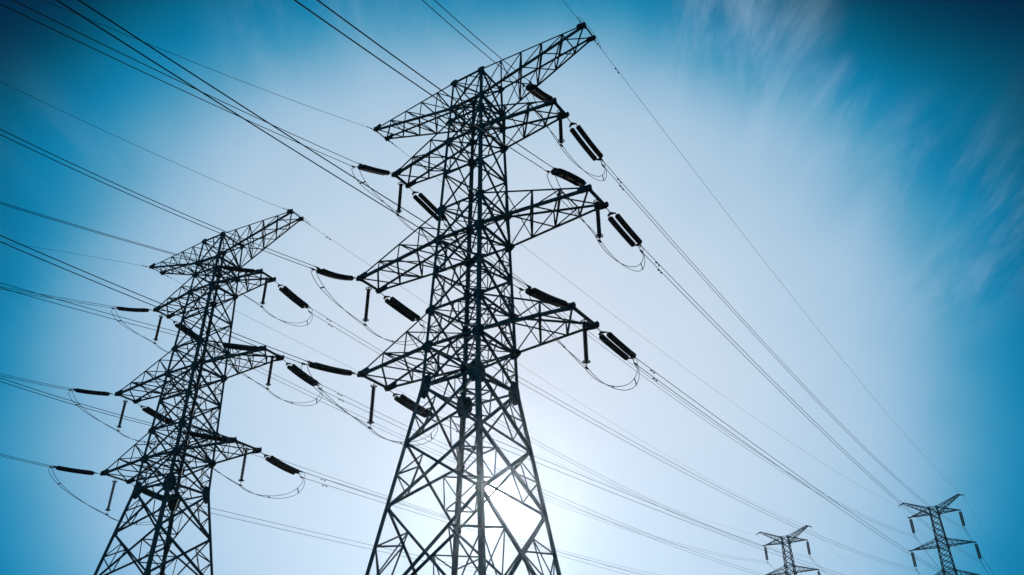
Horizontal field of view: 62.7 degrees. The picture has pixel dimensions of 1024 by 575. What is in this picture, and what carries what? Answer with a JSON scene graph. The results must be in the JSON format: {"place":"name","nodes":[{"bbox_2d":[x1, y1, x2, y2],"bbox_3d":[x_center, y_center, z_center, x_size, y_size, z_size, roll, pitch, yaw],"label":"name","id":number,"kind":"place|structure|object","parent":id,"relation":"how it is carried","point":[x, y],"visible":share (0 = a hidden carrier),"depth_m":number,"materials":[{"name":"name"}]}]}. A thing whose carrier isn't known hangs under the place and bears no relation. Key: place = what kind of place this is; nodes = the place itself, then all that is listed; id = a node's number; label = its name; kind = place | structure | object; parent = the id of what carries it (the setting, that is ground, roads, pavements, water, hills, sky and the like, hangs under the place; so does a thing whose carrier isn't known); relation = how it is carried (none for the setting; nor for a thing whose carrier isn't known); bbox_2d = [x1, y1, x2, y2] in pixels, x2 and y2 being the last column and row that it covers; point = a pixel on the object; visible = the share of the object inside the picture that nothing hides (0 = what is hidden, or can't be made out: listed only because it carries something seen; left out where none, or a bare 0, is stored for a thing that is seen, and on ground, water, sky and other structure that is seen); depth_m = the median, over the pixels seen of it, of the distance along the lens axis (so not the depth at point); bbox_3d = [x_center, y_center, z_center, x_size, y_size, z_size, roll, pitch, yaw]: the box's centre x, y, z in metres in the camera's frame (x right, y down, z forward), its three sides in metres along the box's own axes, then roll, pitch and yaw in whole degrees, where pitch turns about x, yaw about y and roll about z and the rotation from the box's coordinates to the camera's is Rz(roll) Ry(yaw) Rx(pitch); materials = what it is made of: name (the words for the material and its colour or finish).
{"place":"outdoors","nodes":[
{"label":"outdoors","id":0,"kind":"place"},
{"bbox_2d":[0,0,1023,574],"label":"sky","id":1,"kind":"structure","parent":0,"point":[870,153],"materials":[{"name":"blue"}]},
{"label":"ground","id":2,"kind":"structure","parent":0,"visible":0},
{"bbox_2d":[93,209,303,574],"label":"transmission tower","id":3,"kind":"structure","parent":2,"relation":"on","point":[169,484],"depth_m":62.45,"materials":[{"name":"metal"}]},
{"bbox_2d":[47,465,99,474],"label":"tension insulator","id":4,"kind":"object","parent":3,"relation":"attached to","point":[75,470],"visible":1,"depth_m":60.34,"materials":[{"name":"ceramic"}]},
{"bbox_2d":[67,388,114,395],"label":"tension insulator","id":5,"kind":"object","parent":3,"relation":"attached to","point":[92,392],"visible":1,"depth_m":64.26,"materials":[{"name":"ceramic"}]},
{"bbox_2d":[105,479,117,514],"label":"jumper insulator","id":6,"kind":"object","parent":3,"relation":"hanging from","point":[111,494],"visible":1,"depth_m":62.92,"materials":[{"name":"ceramic"}]},
{"bbox_2d":[116,400,127,430],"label":"jumper insulator","id":7,"kind":"object","parent":3,"relation":"hanging from","point":[122,413],"visible":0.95,"depth_m":66.89,"materials":[{"name":"ceramic"}]},
{"bbox_2d":[110,306,153,311],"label":"tension insulator","id":8,"kind":"object","parent":3,"relation":"attached to","point":[133,309],"visible":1,"depth_m":67.19,"materials":[{"name":"ceramic"}]},
{"bbox_2d":[0,81,290,211],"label":"earth wire","id":9,"kind":"object","parent":3,"relation":"attached to","point":[136,145],"visible":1,"depth_m":52.86,"materials":[{"name":"metal"}]},
{"bbox_2d":[132,484,168,500],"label":"tension insulator","id":10,"kind":"object","parent":3,"relation":"attached to","point":[148,491],"visible":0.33,"depth_m":65.59,"materials":[{"name":"ceramic"}]},
{"bbox_2d":[182,506,489,574],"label":"conductor","id":11,"kind":"object","parent":10,"relation":"attached to","point":[308,535],"visible":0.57,"depth_m":77.40,"materials":[{"name":"metal"}]},
{"bbox_2d":[187,502,491,571],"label":"conductor","id":12,"kind":"object","parent":10,"relation":"attached to","point":[315,532],"visible":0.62,"depth_m":78.20,"materials":[{"name":"metal"}]},
{"bbox_2d":[139,404,175,423],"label":"tension insulator","id":13,"kind":"object","parent":3,"relation":"attached to","point":[149,410],"visible":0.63,"depth_m":69.30,"materials":[{"name":"ceramic"}]},
{"bbox_2d":[192,428,657,574],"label":"conductor","id":14,"kind":"object","parent":13,"relation":"attached to","point":[418,506],"visible":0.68,"depth_m":92.47,"materials":[{"name":"metal"}]},
{"bbox_2d":[213,440,646,574],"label":"conductor","id":15,"kind":"object","parent":13,"relation":"attached to","point":[431,514],"visible":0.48,"depth_m":94.43,"materials":[{"name":"metal"}]},
{"bbox_2d":[153,314,163,343],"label":"jumper insulator","id":16,"kind":"object","parent":3,"relation":"hanging from","point":[158,328],"visible":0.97,"depth_m":69.72,"materials":[{"name":"ceramic"}]},
{"bbox_2d":[172,320,208,346],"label":"tension insulator","id":17,"kind":"object","parent":3,"relation":"attached to","point":[183,329],"visible":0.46,"depth_m":72.03,"materials":[{"name":"ceramic"}]},
{"bbox_2d":[212,348,760,562],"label":"conductor","id":18,"kind":"object","parent":17,"relation":"attached to","point":[445,458],"visible":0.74,"depth_m":94.96,"materials":[{"name":"metal"}]},
{"bbox_2d":[209,342,766,561],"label":"conductor","id":19,"kind":"object","parent":17,"relation":"attached to","point":[453,458],"visible":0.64,"depth_m":95.72,"materials":[{"name":"metal"}]},
{"bbox_2d":[181,431,231,441],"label":"tension insulator","id":20,"kind":"object","parent":3,"relation":"attached to","point":[207,436],"visible":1,"depth_m":54.35,"materials":[{"name":"ceramic"}]},
{"bbox_2d":[0,381,180,432],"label":"conductor","id":21,"kind":"object","parent":20,"relation":"attached to","point":[87,408],"visible":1,"depth_m":47.06,"materials":[{"name":"metal"}]},
{"bbox_2d":[1,378,185,431],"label":"conductor","id":22,"kind":"object","parent":20,"relation":"attached to","point":[90,406],"visible":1,"depth_m":46.70,"materials":[{"name":"metal"}]},
{"bbox_2d":[215,343,259,350],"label":"tension insulator","id":23,"kind":"object","parent":3,"relation":"attached to","point":[239,347],"visible":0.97,"depth_m":57.41,"materials":[{"name":"ceramic"}]},
{"bbox_2d":[0,287,214,344],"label":"conductor","id":24,"kind":"object","parent":23,"relation":"attached to","point":[103,316],"visible":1,"depth_m":48.38,"materials":[{"name":"metal"}]},
{"bbox_2d":[0,282,220,342],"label":"conductor","id":25,"kind":"object","parent":23,"relation":"attached to","point":[107,313],"visible":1,"depth_m":47.97,"materials":[{"name":"metal"}]},
{"bbox_2d":[217,265,259,272],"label":"tension insulator","id":26,"kind":"object","parent":3,"relation":"attached to","point":[236,269],"visible":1,"depth_m":62.13,"materials":[{"name":"ceramic"}]},
{"bbox_2d":[0,202,215,264],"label":"conductor","id":27,"kind":"object","parent":26,"relation":"attached to","point":[103,233],"visible":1,"depth_m":51.11,"materials":[{"name":"metal"}]},
{"bbox_2d":[2,204,214,265],"bbox_3d":[-33.808,-9.147,31.073,0.035,17.241,64.015,-12,-33,20],"label":"conductor","id":28,"kind":"object","parent":26,"relation":"attached to","point":[102,234],"visible":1,"depth_m":51.23,"materials":[{"name":"metal"}]},
{"bbox_2d":[238,447,248,485],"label":"jumper insulator","id":29,"kind":"object","parent":3,"relation":"hanging from","point":[244,464],"visible":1,"depth_m":57.05,"materials":[{"name":"ceramic"}]},
{"bbox_2d":[182,436,304,498],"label":"jumper cable","id":30,"kind":"object","parent":29,"relation":"hanging from","point":[234,481],"visible":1,"depth_m":55.86,"materials":[{"name":"metal"}]},
{"bbox_2d":[260,277,268,307],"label":"jumper insulator","id":31,"kind":"object","parent":3,"relation":"hanging from","point":[264,292],"visible":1,"depth_m":64.54,"materials":[{"name":"ceramic"}]},
{"bbox_2d":[265,356,274,388],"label":"jumper insulator","id":32,"kind":"object","parent":3,"relation":"hanging from","point":[270,372],"visible":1,"depth_m":59.99,"materials":[{"name":"ceramic"}]},
{"bbox_2d":[261,452,304,478],"bbox_3d":[-16.388,12.796,60.152,0.747,0.889,4.464,-18,-35,27],"label":"tension insulator","id":33,"kind":"object","parent":3,"relation":"attached to","point":[277,463],"visible":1,"depth_m":59.92,"materials":[{"name":"ceramic"}]},
{"bbox_2d":[187,434,304,496],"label":"jumper cable","id":34,"kind":"object","parent":33,"relation":"hanging from","point":[237,484],"visible":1,"depth_m":56.16,"materials":[{"name":"metal"}]},
{"bbox_2d":[305,478,627,574],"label":"conductor","id":35,"kind":"object","parent":33,"relation":"attached to","point":[444,521],"visible":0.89,"depth_m":72.23,"materials":[{"name":"metal"}]},
{"bbox_2d":[307,473,639,574],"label":"conductor","id":36,"kind":"object","parent":33,"relation":"attached to","point":[446,517],"visible":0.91,"depth_m":72.52,"materials":[{"name":"metal"}]},
{"bbox_2d":[278,284,312,313],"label":"tension insulator","id":37,"kind":"object","parent":3,"relation":"attached to","point":[287,292],"visible":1,"depth_m":67.17,"materials":[{"name":"ceramic"}]},
{"bbox_2d":[313,309,805,555],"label":"conductor","id":38,"kind":"object","parent":37,"relation":"attached to","point":[532,438],"visible":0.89,"depth_m":98.72,"materials":[{"name":"metal"}]},
{"bbox_2d":[313,314,806,557],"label":"conductor","id":39,"kind":"object","parent":37,"relation":"attached to","point":[531,441],"visible":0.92,"depth_m":95.79,"materials":[{"name":"metal"}]},
{"bbox_2d":[284,360,321,389],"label":"tension insulator","id":40,"kind":"object","parent":3,"relation":"attached to","point":[296,370],"visible":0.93,"depth_m":62.72,"materials":[{"name":"ceramic"}]},
{"bbox_2d":[324,391,757,574],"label":"conductor","id":41,"kind":"object","parent":40,"relation":"attached to","point":[512,479],"visible":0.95,"depth_m":84.36,"materials":[{"name":"metal"}]},
{"bbox_2d":[323,385,762,573],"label":"conductor","id":42,"kind":"object","parent":40,"relation":"attached to","point":[514,476],"visible":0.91,"depth_m":85.62,"materials":[{"name":"metal"}]},
{"bbox_2d":[164,274,753,534],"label":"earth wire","id":43,"kind":"object","parent":3,"relation":"attached to","point":[375,379],"visible":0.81,"depth_m":87.16,"materials":[{"name":"metal"}]},
{"bbox_2d":[303,220,810,527],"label":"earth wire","id":44,"kind":"object","parent":3,"relation":"attached to","point":[524,367],"visible":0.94,"depth_m":93.21,"materials":[{"name":"metal"}]},
{"bbox_2d":[356,22,608,574],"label":"transmission tower","id":45,"kind":"structure","parent":2,"relation":"on","point":[474,368],"depth_m":44.95,"materials":[{"name":"metal"}]},
{"bbox_2d":[44,0,374,129],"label":"earth wire","id":46,"kind":"object","parent":45,"relation":"attached to","point":[199,64],"visible":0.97,"depth_m":43.24,"materials":[{"name":"metal"}]},
{"bbox_2d":[298,361,358,375],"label":"tension insulator","id":47,"kind":"object","parent":45,"relation":"attached to","point":[327,368],"visible":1,"depth_m":44.30,"materials":[{"name":"ceramic"}]},
{"bbox_2d":[0,241,299,362],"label":"conductor","id":48,"kind":"object","parent":47,"relation":"attached to","point":[140,300],"visible":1,"depth_m":34.34,"materials":[{"name":"metal"}]},
{"bbox_2d":[0,235,305,360],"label":"conductor","id":49,"kind":"object","parent":47,"relation":"attached to","point":[142,295],"visible":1,"depth_m":33.94,"materials":[{"name":"metal"}]},
{"bbox_2d":[309,266,357,280],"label":"tension insulator","id":50,"kind":"object","parent":45,"relation":"attached to","point":[328,273],"visible":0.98,"depth_m":48.25,"materials":[{"name":"ceramic"}]},
{"bbox_2d":[0,134,308,267],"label":"conductor","id":51,"kind":"object","parent":50,"relation":"attached to","point":[143,200],"visible":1,"depth_m":38.94,"materials":[{"name":"metal"}]},
{"bbox_2d":[0,129,312,265],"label":"conductor","id":52,"kind":"object","parent":50,"relation":"attached to","point":[146,197],"visible":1,"depth_m":38.79,"materials":[{"name":"metal"}]},
{"bbox_2d":[362,287,371,325],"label":"jumper insulator","id":53,"kind":"object","parent":45,"relation":"hanging from","point":[365,318],"visible":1,"depth_m":50.81,"materials":[{"name":"ceramic"}]},
{"bbox_2d":[311,272,424,344],"bbox_3d":[-8.542,1.454,50.815,0.180,2.491,10.646,-17,-35,26],"label":"jumper cable","id":54,"kind":"object","parent":53,"relation":"hanging from","point":[359,320],"visible":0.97,"depth_m":49.80,"materials":[{"name":"metal"}]},
{"bbox_2d":[367,385,376,428],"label":"jumper insulator","id":55,"kind":"object","parent":45,"relation":"hanging from","point":[370,421],"visible":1,"depth_m":46.80,"materials":[{"name":"ceramic"}]},
{"bbox_2d":[300,366,437,444],"bbox_3d":[-7.645,6.952,46.732,0.119,2.420,11.328,-19,-36,29],"label":"jumper cable","id":56,"kind":"object","parent":55,"relation":"hanging from","point":[362,422],"visible":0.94,"depth_m":45.71,"materials":[{"name":"metal"}]},
{"bbox_2d":[352,163,392,175],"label":"tension insulator","id":57,"kind":"object","parent":45,"relation":"attached to","point":[370,169],"visible":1,"depth_m":51.13,"materials":[{"name":"ceramic"}]},
{"bbox_2d":[0,4,350,165],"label":"conductor","id":58,"kind":"object","parent":57,"relation":"attached to","point":[153,76],"visible":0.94,"depth_m":34.16,"materials":[{"name":"metal"}]},
{"bbox_2d":[12,0,356,162],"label":"conductor","id":59,"kind":"object","parent":57,"relation":"attached to","point":[165,74],"visible":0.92,"depth_m":34.00,"materials":[{"name":"metal"}]},
{"bbox_2d":[396,182,403,216],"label":"jumper insulator","id":60,"kind":"object","parent":45,"relation":"hanging from","point":[398,210],"visible":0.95,"depth_m":53.57,"materials":[{"name":"ceramic"}]},
{"bbox_2d":[381,293,424,327],"bbox_3d":[-6.982,1.504,53.798,0.745,0.681,4.488,-19,-35,28],"label":"tension insulator","id":61,"kind":"object","parent":45,"relation":"attached to","point":[402,309],"visible":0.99,"depth_m":53.66,"materials":[{"name":"ceramic"}]},
{"bbox_2d":[315,269,423,342],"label":"jumper cable","id":62,"kind":"object","parent":61,"relation":"attached to","point":[361,323],"visible":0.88,"depth_m":50.46,"materials":[{"name":"metal"}]},
{"bbox_2d":[424,321,915,568],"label":"conductor","id":63,"kind":"object","parent":61,"relation":"attached to","point":[653,452],"visible":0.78,"depth_m":77.73,"materials":[{"name":"metal"}]},
{"bbox_2d":[425,327,915,570],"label":"conductor","id":64,"kind":"object","parent":61,"relation":"attached to","point":[655,457],"visible":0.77,"depth_m":78.70,"materials":[{"name":"metal"}]},
{"bbox_2d":[390,390,436,423],"bbox_3d":[-5.823,7.138,49.917,0.746,0.731,4.482,-20,-36,29],"label":"tension insulator","id":65,"kind":"object","parent":45,"relation":"attached to","point":[405,401],"visible":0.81,"depth_m":49.47,"materials":[{"name":"ceramic"}]},
{"bbox_2d":[306,364,436,444],"bbox_3d":[-7.700,6.747,46.819,0.424,2.779,11.193,-18,-35,27],"label":"jumper cable","id":66,"kind":"object","parent":65,"relation":"attached to","point":[316,384],"visible":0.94,"depth_m":45.43,"materials":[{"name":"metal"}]},
{"bbox_2d":[439,416,822,567],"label":"conductor","id":67,"kind":"object","parent":65,"relation":"attached to","point":[624,492],"visible":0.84,"depth_m":68.97,"materials":[{"name":"metal"}]},
{"bbox_2d":[442,424,834,574],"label":"conductor","id":68,"kind":"object","parent":65,"relation":"attached to","point":[629,499],"visible":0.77,"depth_m":69.11,"materials":[{"name":"metal"}]},
{"bbox_2d":[410,188,447,227],"bbox_3d":[-5.538,-5.285,56.409,0.746,0.759,4.480,-17,-35,26],"label":"tension insulator","id":69,"kind":"object","parent":45,"relation":"attached to","point":[424,205],"visible":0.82,"depth_m":56.12,"materials":[{"name":"ceramic"}]},
{"bbox_2d":[453,226,909,533],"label":"conductor","id":70,"kind":"object","parent":69,"relation":"attached to","point":[680,399],"visible":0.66,"depth_m":85.63,"materials":[{"name":"metal"}]},
{"bbox_2d":[450,229,913,536],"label":"conductor","id":71,"kind":"object","parent":69,"relation":"attached to","point":[664,391],"visible":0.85,"depth_m":81.54,"materials":[{"name":"metal"}]},
{"bbox_2d":[521,80,553,101],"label":"tension insulator","id":72,"kind":"object","parent":45,"relation":"attached to","point":[538,93],"visible":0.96,"depth_m":45.23,"materials":[{"name":"ceramic"}]},
{"bbox_2d":[422,0,520,82],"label":"conductor","id":73,"kind":"object","parent":72,"relation":"attached to","point":[468,40],"visible":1,"depth_m":39.20,"materials":[{"name":"metal"}]},
{"bbox_2d":[434,0,527,79],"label":"conductor","id":74,"kind":"object","parent":72,"relation":"attached to","point":[478,39],"visible":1,"depth_m":39.35,"materials":[{"name":"metal"}]},
{"bbox_2d":[517,284,569,306],"bbox_3d":[1.599,0.457,38.315,0.614,1.154,4.377,-19,-36,28],"label":"tension insulator","id":75,"kind":"object","parent":45,"relation":"attached to","point":[538,294],"visible":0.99,"depth_m":37.80,"materials":[{"name":"ceramic"}]},
{"bbox_2d":[56,0,516,286],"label":"conductor","id":76,"kind":"object","parent":75,"relation":"attached to","point":[262,130],"visible":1,"depth_m":24.48,"materials":[{"name":"metal"}]},
{"bbox_2d":[78,0,524,283],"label":"conductor","id":77,"kind":"object","parent":75,"relation":"attached to","point":[279,129],"visible":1,"depth_m":24.55,"materials":[{"name":"metal"}]},
{"bbox_2d":[557,110,564,146],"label":"jumper insulator","id":78,"kind":"object","parent":45,"relation":"hanging from","point":[561,139],"visible":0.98,"depth_m":47.80,"materials":[{"name":"ceramic"}]},
{"bbox_2d":[529,84,604,179],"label":"jumper cable","id":79,"kind":"object","parent":78,"relation":"hanging from","point":[554,137],"visible":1,"depth_m":46.31,"materials":[{"name":"metal"}]},
{"bbox_2d":[546,168,586,187],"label":"tension insulator","id":80,"kind":"object","parent":45,"relation":"attached to","point":[572,178],"visible":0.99,"depth_m":40.97,"materials":[{"name":"ceramic"}]},
{"bbox_2d":[294,0,545,170],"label":"conductor","id":81,"kind":"object","parent":80,"relation":"attached to","point":[405,77],"visible":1,"depth_m":23.99,"materials":[{"name":"metal"}]},
{"bbox_2d":[317,0,553,167],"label":"conductor","id":82,"kind":"object","parent":80,"relation":"attached to","point":[420,75],"visible":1,"depth_m":24.00,"materials":[{"name":"metal"}]},
{"bbox_2d":[580,318,590,368],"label":"jumper insulator","id":83,"kind":"object","parent":45,"relation":"hanging from","point":[586,360],"visible":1,"depth_m":40.33,"materials":[{"name":"ceramic"}]},
{"bbox_2d":[519,291,638,389],"bbox_3d":[3.618,2.985,40.319,0.201,2.560,11.339,-20,-36,29],"label":"jumper cable","id":84,"kind":"object","parent":83,"relation":"hanging from","point":[569,351],"visible":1,"depth_m":38.65,"materials":[{"name":"metal"}]},
{"bbox_2d":[567,117,605,168],"bbox_3d":[4.511,-8.606,50.516,0.748,1.105,4.430,-20,-36,30],"label":"tension insulator","id":85,"kind":"object","parent":45,"relation":"attached to","point":[590,143],"visible":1,"depth_m":50.33,"materials":[{"name":"ceramic"}]},
{"bbox_2d":[522,86,606,180],"bbox_3d":[3.094,-8.504,47.761,0.240,2.093,9.968,-18,-35,27],"label":"jumper cable","id":86,"kind":"object","parent":85,"relation":"hanging from","point":[559,141],"visible":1,"depth_m":46.98,"materials":[{"name":"metal"}]},
{"bbox_2d":[605,163,956,523],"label":"conductor","id":87,"kind":"object","parent":85,"relation":"attached to","point":[733,308],"visible":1,"depth_m":65.80,"materials":[{"name":"metal"}]},
{"bbox_2d":[606,169,964,529],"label":"conductor","id":88,"kind":"object","parent":85,"relation":"attached to","point":[749,329],"visible":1,"depth_m":67.89,"materials":[{"name":"metal"}]},
{"bbox_2d":[593,198,602,242],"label":"jumper insulator","id":89,"kind":"object","parent":45,"relation":"hanging from","point":[598,220],"visible":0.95,"depth_m":43.22,"materials":[{"name":"ceramic"}]},
{"bbox_2d":[547,175,644,270],"bbox_3d":[4.644,-3.068,43.224,0.223,2.420,10.629,-19,-36,28],"label":"jumper cable","id":90,"kind":"object","parent":89,"relation":"hanging from","point":[592,230],"visible":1,"depth_m":41.78,"materials":[{"name":"metal"}]},
{"bbox_2d":[597,328,637,366],"bbox_3d":[5.499,3.141,43.476,0.745,0.614,4.493,-19,-36,29],"label":"tension insulator","id":91,"kind":"object","parent":45,"relation":"attached to","point":[618,343],"visible":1,"depth_m":43.25,"materials":[{"name":"ceramic"}]},
{"bbox_2d":[527,289,637,388],"bbox_3d":[3.534,2.788,40.416,0.398,2.922,11.218,-18,-35,28],"label":"jumper cable","id":92,"kind":"object","parent":91,"relation":"attached to","point":[573,356],"visible":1,"depth_m":38.94,"materials":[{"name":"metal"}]},
{"bbox_2d":[637,359,943,572],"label":"conductor","id":93,"kind":"object","parent":91,"relation":"attached to","point":[654,372],"visible":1,"depth_m":58.36,"materials":[{"name":"metal"}]},
{"bbox_2d":[638,366,942,574],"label":"conductor","id":94,"kind":"object","parent":91,"relation":"attached to","point":[757,451],"visible":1,"depth_m":57.80,"materials":[{"name":"metal"}]},
{"bbox_2d":[607,209,643,253],"bbox_3d":[6.247,-3.025,46.172,0.746,0.729,4.481,-19,-35,28],"label":"tension insulator","id":95,"kind":"object","parent":45,"relation":"attached to","point":[627,228],"visible":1,"depth_m":46.01,"materials":[{"name":"ceramic"}]},
{"bbox_2d":[554,171,643,268],"bbox_3d":[4.551,-3.261,43.330,0.418,2.779,10.499,-18,-35,27],"label":"jumper cable","id":96,"kind":"object","parent":95,"relation":"hanging from","point":[562,192],"visible":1,"depth_m":41.67,"materials":[{"name":"metal"}]},
{"bbox_2d":[643,248,980,560],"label":"conductor","id":97,"kind":"object","parent":95,"relation":"attached to","point":[785,392],"visible":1,"depth_m":60.57,"materials":[{"name":"metal"}]},
{"bbox_2d":[644,254,980,562],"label":"conductor","id":98,"kind":"object","parent":95,"relation":"attached to","point":[779,390],"visible":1,"depth_m":66.78,"materials":[{"name":"metal"}]},
{"bbox_2d":[389,140,881,497],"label":"earth wire","id":99,"kind":"object","parent":45,"relation":"attached to","point":[607,310],"visible":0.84,"depth_m":79.49,"materials":[{"name":"metal"}]},
{"bbox_2d":[595,40,961,494],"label":"earth wire","id":100,"kind":"object","parent":45,"relation":"attached to","point":[739,229],"visible":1,"depth_m":66.52,"materials":[{"name":"metal"}]},
{"bbox_2d":[757,525,818,574],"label":"transmission tower","id":101,"kind":"structure","parent":2,"relation":"on","point":[789,542],"depth_m":186.44,"materials":[{"name":"metal"}]},
{"bbox_2d":[899,494,978,574],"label":"transmission tower","id":102,"kind":"structure","parent":2,"relation":"on","point":[943,509],"depth_m":168.10,"materials":[{"name":"metal"}]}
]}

